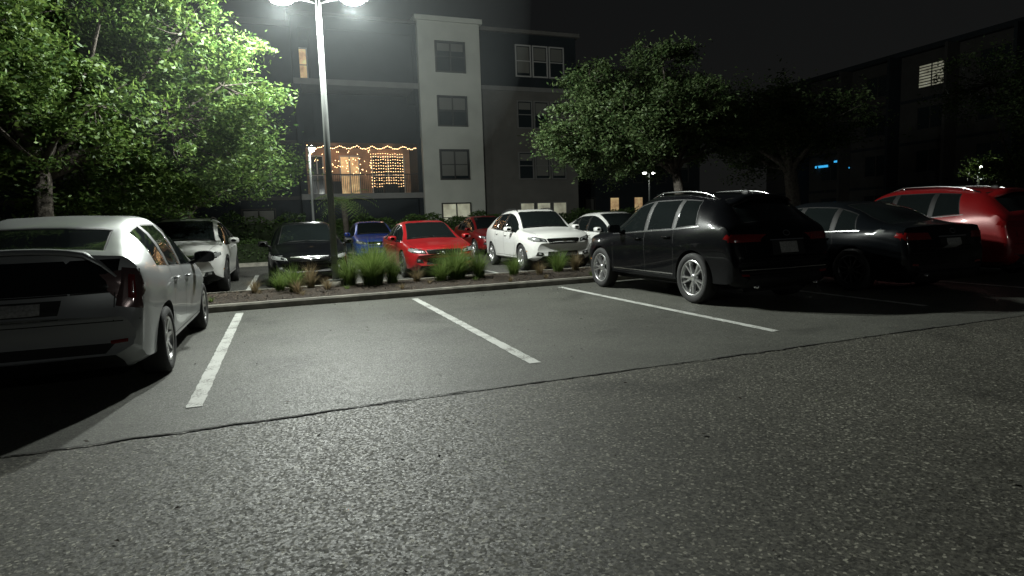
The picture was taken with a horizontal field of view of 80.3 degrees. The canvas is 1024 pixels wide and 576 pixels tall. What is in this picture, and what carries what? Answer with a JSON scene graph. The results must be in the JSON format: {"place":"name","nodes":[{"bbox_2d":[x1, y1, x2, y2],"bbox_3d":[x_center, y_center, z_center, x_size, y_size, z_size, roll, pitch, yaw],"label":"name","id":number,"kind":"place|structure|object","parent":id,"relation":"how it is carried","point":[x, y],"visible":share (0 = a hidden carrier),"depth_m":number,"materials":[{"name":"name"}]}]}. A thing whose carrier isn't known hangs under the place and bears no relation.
{"place":"outdoors","nodes":[
{"label":"outdoors","id":0,"kind":"place"},
{"bbox_2d":[245,278,261,293],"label":"ornamental grass","id":1,"kind":"object","parent":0,"point":[254,287],"depth_m":11.42,"materials":[{"name":"plant"}]},
{"bbox_2d":[260,267,289,290],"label":"ornamental grass","id":2,"kind":"object","parent":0,"point":[279,286],"depth_m":11.75,"materials":[{"name":"green plant"}]},
{"bbox_2d":[278,261,310,292],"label":"ornamental grass","id":3,"kind":"object","parent":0,"point":[292,275],"depth_m":11.45,"materials":[{"name":"green plant"}]},
{"bbox_2d":[287,273,308,293],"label":"ornamental grass","id":4,"kind":"object","parent":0,"point":[297,288],"depth_m":11.24,"materials":[{"name":"brown plant"}]},
{"bbox_2d":[303,256,321,287],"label":"ornamental grass","id":5,"kind":"object","parent":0,"point":[311,277],"depth_m":11.96,"materials":[{"name":"brown plant"}]},
{"bbox_2d":[319,277,336,289],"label":"ornamental grass","id":6,"kind":"object","parent":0,"point":[327,285],"depth_m":11.52,"materials":[{"name":"brown plant"}]},
{"bbox_2d":[328,250,360,285],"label":"ornamental grass","id":7,"kind":"object","parent":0,"point":[350,279],"depth_m":12.36,"materials":[{"name":"green plant"}]},
{"bbox_2d":[337,235,408,285],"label":"ornamental grass","id":8,"kind":"object","parent":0,"point":[372,271],"depth_m":12.11,"materials":[{"name":"green plant"}]},
{"bbox_2d":[378,247,406,282],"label":"ornamental grass","id":9,"kind":"object","parent":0,"point":[392,277],"depth_m":12.60,"materials":[{"name":"green plant"}]},
{"bbox_2d":[205,254,589,292],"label":"parking pavement","id":10,"kind":"structure","parent":0,"point":[247,274],"depth_m":16.49,"materials":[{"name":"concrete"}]},
{"bbox_2d":[21,75,323,222],"bbox_3d":[-10.632,-3.656,19.257,7.511,6.428,7.608,-1,6,9],"label":"oak tree","id":11,"kind":"object","parent":10,"relation":"on","point":[186,214],"visible":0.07,"depth_m":19.80,"materials":[{"name":"green plant"}]},
{"bbox_2d":[155,217,239,290],"bbox_3d":[-7.623,-0.839,14.374,2.270,1.666,4.807,-4,7,-20],"label":"white wagon car","id":12,"kind":"object","parent":10,"relation":"on","point":[189,237],"visible":0.62,"depth_m":13.55,"materials":[{"name":"grey paint"}]},
{"bbox_2d":[246,275,258,289],"bbox_3d":[-6.537,-0.142,15.335,0.120,0.001,5.200,-4,7,-20],"label":"painted line","id":13,"kind":"object","parent":10,"relation":"on","point":[256,276],"visible":0.61,"depth_m":15.57,"materials":[{"name":"white paint"}]},
{"bbox_2d":[258,222,353,285],"bbox_3d":[-5.272,-0.951,15.569,2.220,1.475,4.304,-4,7,-20],"label":"black hatchback car","id":14,"kind":"object","parent":10,"relation":"on","point":[297,242],"visible":0.7,"depth_m":14.09,"materials":[{"name":"black paint"}]},
{"bbox_2d":[382,220,474,276],"bbox_3d":[-2.428,-1.161,16.854,2.230,1.425,4.604,-4,7,-20],"label":"red sedan car","id":15,"kind":"object","parent":10,"relation":"on","point":[416,240],"visible":0.67,"depth_m":15.56,"materials":[{"name":"red paint"}]},
{"bbox_2d":[486,208,588,269],"bbox_3d":[0.644,-1.498,17.812,2.290,1.685,4.448,-4,7,-18],"label":"white suv car","id":16,"kind":"object","parent":10,"relation":"on","point":[531,235],"visible":0.96,"depth_m":16.62,"materials":[{"name":"grey paint"}]},
{"bbox_2d":[569,212,631,246],"bbox_3d":[3.170,-1.631,19.050,2.210,1.515,4.402,-4,7,-20],"label":"white hatchback car","id":17,"kind":"object","parent":10,"relation":"on","point":[591,225],"visible":0.14,"depth_m":18.59,"materials":[{"name":"grey paint"}]},
{"bbox_2d":[692,55,932,205],"bbox_3d":[9.585,-4.658,21.424,7.044,6.566,7.848,-4,7,-20],"label":"oak tree","id":18,"kind":"object","parent":10,"relation":"on","point":[786,115],"visible":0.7,"depth_m":20.13,"materials":[{"name":"green plant"}]},
{"bbox_2d":[906,27,1023,187],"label":"oak tree","id":19,"kind":"object","parent":10,"relation":"on","point":[1016,84],"visible":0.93,"depth_m":23.90,"materials":[{"name":"green plant"}]},
{"bbox_2d":[954,149,1023,184],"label":"crape myrtle tree","id":20,"kind":"object","parent":10,"relation":"on","point":[983,161],"visible":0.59,"depth_m":28.95,"materials":[{"name":"green plant"}]},
{"bbox_2d":[409,265,425,281],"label":"ornamental grass","id":21,"kind":"object","parent":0,"point":[416,277],"depth_m":12.74,"materials":[{"name":"brown plant"}]},
{"bbox_2d":[426,254,462,281],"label":"ornamental grass","id":22,"kind":"object","parent":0,"point":[441,274],"depth_m":12.56,"materials":[{"name":"green plant"}]},
{"bbox_2d":[423,241,477,279],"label":"ornamental grass","id":23,"kind":"object","parent":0,"point":[456,262],"depth_m":12.87,"materials":[{"name":"green plant"}]},
{"bbox_2d":[465,245,497,277],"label":"ornamental grass","id":24,"kind":"object","parent":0,"point":[479,271],"depth_m":13.08,"materials":[{"name":"green plant"}]},
{"bbox_2d":[0,250,1023,575],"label":"parking lot road","id":25,"kind":"structure","parent":0,"point":[840,458],"depth_m":3.07,"materials":[{"name":"grey asphalt"}]},
{"bbox_2d":[0,0,302,223],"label":"oak tree","id":26,"kind":"object","parent":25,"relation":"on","point":[34,76],"visible":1,"depth_m":11.75,"materials":[{"name":"green plant"}]},
{"bbox_2d":[239,262,267,266],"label":"kerb","id":27,"kind":"structure","parent":25,"relation":"on","point":[253,264],"depth_m":22.22,"materials":[{"name":"concrete"}]},
{"bbox_2d":[344,221,390,260],"bbox_3d":[-5.718,-1.950,24.697,2.230,1.524,4.514,-4,7,-20],"label":"blue sedan car","id":28,"kind":"object","parent":25,"relation":"on","point":[365,230],"visible":0.52,"depth_m":23.73,"materials":[{"name":"blue paint"}]},
{"bbox_2d":[207,267,591,304],"bbox_3d":[1.768,-0.384,13.969,34.955,0.100,2.227,-5,7,-23],"label":"mulch bed","id":29,"kind":"object","parent":25,"relation":"on","point":[249,296],"visible":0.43,"depth_m":11.85,"materials":[{"name":"brown soil"}]},
{"bbox_2d":[270,0,366,287],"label":"street lamp","id":30,"kind":"object","parent":29,"relation":"on","point":[337,282],"visible":0.94,"depth_m":12.16,"materials":[{"name":"metal"}]},
{"bbox_2d":[516,30,775,193],"bbox_3d":[4.033,-3.870,17.148,7.759,6.289,5.342,-4,7,-20],"label":"oak tree","id":31,"kind":"object","parent":29,"relation":"on","point":[647,130],"visible":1,"depth_m":15.91,"materials":[{"name":"green plant"}]},
{"bbox_2d":[207,267,639,312],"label":"kerb","id":32,"kind":"structure","parent":25,"relation":"on","point":[229,307],"depth_m":11.11,"materials":[{"name":"concrete"}]},
{"bbox_2d":[454,216,496,254],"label":"red hatchback car","id":33,"kind":"object","parent":25,"relation":"on","point":[475,227],"visible":0.36,"depth_m":25.60,"materials":[{"name":"red paint"}]},
{"bbox_2d":[1,315,1020,456],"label":"pavement seam","id":34,"kind":"object","parent":25,"relation":"on","point":[395,400],"visible":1,"depth_m":4.28,"materials":[{"name":"black asphalt"}]},
{"bbox_2d":[0,267,1023,456],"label":"parking bay pavement","id":35,"kind":"structure","parent":0,"point":[380,351],"depth_m":6.48,"materials":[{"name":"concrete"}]},
{"bbox_2d":[0,216,214,379],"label":"silver hatchback car","id":36,"kind":"object","parent":35,"relation":"on","point":[81,293],"visible":1,"depth_m":4.91,"materials":[{"name":"grey paint"}]},
{"bbox_2d":[186,313,242,407],"bbox_3d":[-3.355,0.643,7.103,0.125,0.001,5.520,-4,7,-20],"label":"painted line","id":37,"kind":"object","parent":35,"relation":"on","point":[199,395],"visible":1,"depth_m":5.79,"materials":[{"name":"white paint"}]},
{"bbox_2d":[413,298,539,362],"bbox_3d":[-0.757,0.438,8.187,0.133,0.001,5.580,-4,7,-20],"label":"painted line","id":38,"kind":"object","parent":35,"relation":"on","point":[514,351],"visible":1,"depth_m":7.02,"materials":[{"name":"white paint"}]},
{"bbox_2d":[14,282,1013,571],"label":"fallen leaves","id":39,"kind":"object","parent":35,"relation":"on","point":[556,398],"visible":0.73,"depth_m":4.28,"materials":[{"name":"brown plant"}]},
{"bbox_2d":[559,287,779,331],"bbox_3d":[1.924,0.227,9.303,0.125,0.001,5.580,-4,7,-20],"label":"painted line","id":40,"kind":"object","parent":35,"relation":"on","point":[733,322],"visible":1,"depth_m":8.31,"materials":[{"name":"white paint"}]},
{"bbox_2d":[589,190,827,302],"bbox_3d":[3.060,-0.806,10.581,2.330,1.705,4.639,-4,7,-20],"label":"black suv car","id":41,"kind":"object","parent":35,"relation":"on","point":[698,247],"visible":1,"depth_m":8.81,"materials":[{"name":"black paint"}]},
{"bbox_2d":[800,290,927,305],"bbox_3d":[4.614,0.005,10.527,0.120,0.001,5.200,-4,7,-20],"label":"painted line","id":42,"kind":"object","parent":35,"relation":"on","point":[865,298],"visible":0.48,"depth_m":8.95,"materials":[{"name":"white paint"}]},
{"bbox_2d":[795,201,981,290],"bbox_3d":[5.820,-0.874,11.428,2.300,1.474,4.916,-4,7,-20],"label":"black sedan car","id":43,"kind":"object","parent":35,"relation":"on","point":[869,243],"visible":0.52,"depth_m":9.45,"materials":[{"name":"black paint"}]},
{"bbox_2d":[875,185,1023,272],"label":"red suv car","id":44,"kind":"object","parent":35,"relation":"on","point":[995,213],"visible":0.3,"depth_m":10.75,"materials":[{"name":"red paint"}]},
{"bbox_2d":[501,251,525,275],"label":"ornamental grass","id":45,"kind":"object","parent":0,"point":[513,266],"depth_m":13.51,"materials":[{"name":"green plant"}]},
{"bbox_2d":[56,0,1023,192],"label":"sky","id":46,"kind":"structure","parent":0,"point":[826,36],"materials":[{"name":"black"}]},
{"bbox_2d":[533,260,548,274],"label":"ornamental grass","id":47,"kind":"object","parent":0,"point":[538,269],"depth_m":13.43,"materials":[{"name":"brown plant"}]},
{"bbox_2d":[541,250,574,271],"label":"ornamental grass","id":48,"kind":"object","parent":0,"point":[558,264],"depth_m":14.00,"materials":[{"name":"green plant"}]},
{"bbox_2d":[567,249,584,269],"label":"ornamental grass","id":49,"kind":"object","parent":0,"point":[575,265],"depth_m":14.31,"materials":[{"name":"plant"}]},
{"bbox_2d":[764,17,1023,203],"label":"apartment building","id":50,"kind":"structure","parent":0,"point":[924,154],"depth_m":43.89,"materials":[{"name":"grey paint"}]},
{"label":"lawn","id":51,"kind":"structure","parent":0,"visible":0},
{"bbox_2d":[236,238,270,262],"bbox_3d":[-15.755,-1.034,21.066,17.297,1.175,1.414,-4,7,-20],"label":"hedge","id":52,"kind":"object","parent":51,"relation":"on","point":[251,252],"visible":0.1,"depth_m":22.85,"materials":[{"name":"green plant"}]},
{"bbox_2d":[307,145,315,221],"bbox_3d":[-8.403,-3.597,25.678,0.477,4.780,0.400,-6,7,-30],"label":"street lamp","id":53,"kind":"object","parent":51,"relation":"on","point":[311,148],"visible":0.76,"depth_m":25.53,"materials":[{"name":"metal"}]},
{"label":"lawn","id":54,"kind":"structure","parent":0,"visible":0},
{"bbox_2d":[0,210,305,243],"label":"hedge","id":55,"kind":"object","parent":54,"relation":"on","point":[256,230],"visible":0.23,"depth_m":28.26,"materials":[{"name":"green plant"}]},
{"bbox_2d":[310,189,378,245],"bbox_3d":[-7.760,-3.122,28.406,3.026,3.017,2.982,-4,7,-20],"label":"palm tree","id":56,"kind":"object","parent":54,"relation":"on","point":[344,206],"visible":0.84,"depth_m":28.38,"materials":[{"name":"green plant"}]},
{"bbox_2d":[316,206,639,242],"bbox_3d":[-1.144,-3.166,32.192,17.621,2.041,1.566,-4,7,-20],"label":"hedge","id":57,"kind":"object","parent":54,"relation":"on","point":[452,222],"visible":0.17,"depth_m":30.88,"materials":[{"name":"green plant"}]},
{"bbox_2d":[643,172,654,200],"bbox_3d":[8.231,-4.954,36.398,0.811,4.060,0.400,-3,6,-10],"label":"street lamp","id":58,"kind":"object","parent":54,"relation":"on","point":[648,183],"visible":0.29,"depth_m":36.24,"materials":[{"name":"metal"}]},
{"label":"ground","id":59,"kind":"structure","parent":0,"visible":0},
{"bbox_2d":[0,2,302,224],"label":"wing","id":60,"kind":"structure","parent":59,"relation":"on","point":[276,35],"depth_m":32.13,"materials":[{"name":"grey paint"}]},
{"bbox_2d":[285,9,579,223],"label":"walls and windows","id":61,"kind":"structure","parent":59,"relation":"on","point":[458,104],"depth_m":34.29,"materials":[{"name":"white paint"}]},
{"bbox_2d":[305,148,410,193],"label":"balcony wall","id":62,"kind":"structure","parent":61,"relation":"on","point":[364,155],"depth_m":35.23,"materials":[{"name":"beige paint"}]},
{"bbox_2d":[311,145,415,186],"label":"string lights","id":63,"kind":"object","parent":61,"relation":"attached to","point":[373,160],"visible":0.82,"depth_m":34.77,"materials":[{"name":"yellow"}]},
{"bbox_2d":[576,67,699,213],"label":"wing","id":64,"kind":"structure","parent":59,"relation":"on","point":[632,194],"depth_m":44.29,"materials":[{"name":"grey paint"}]}
]}

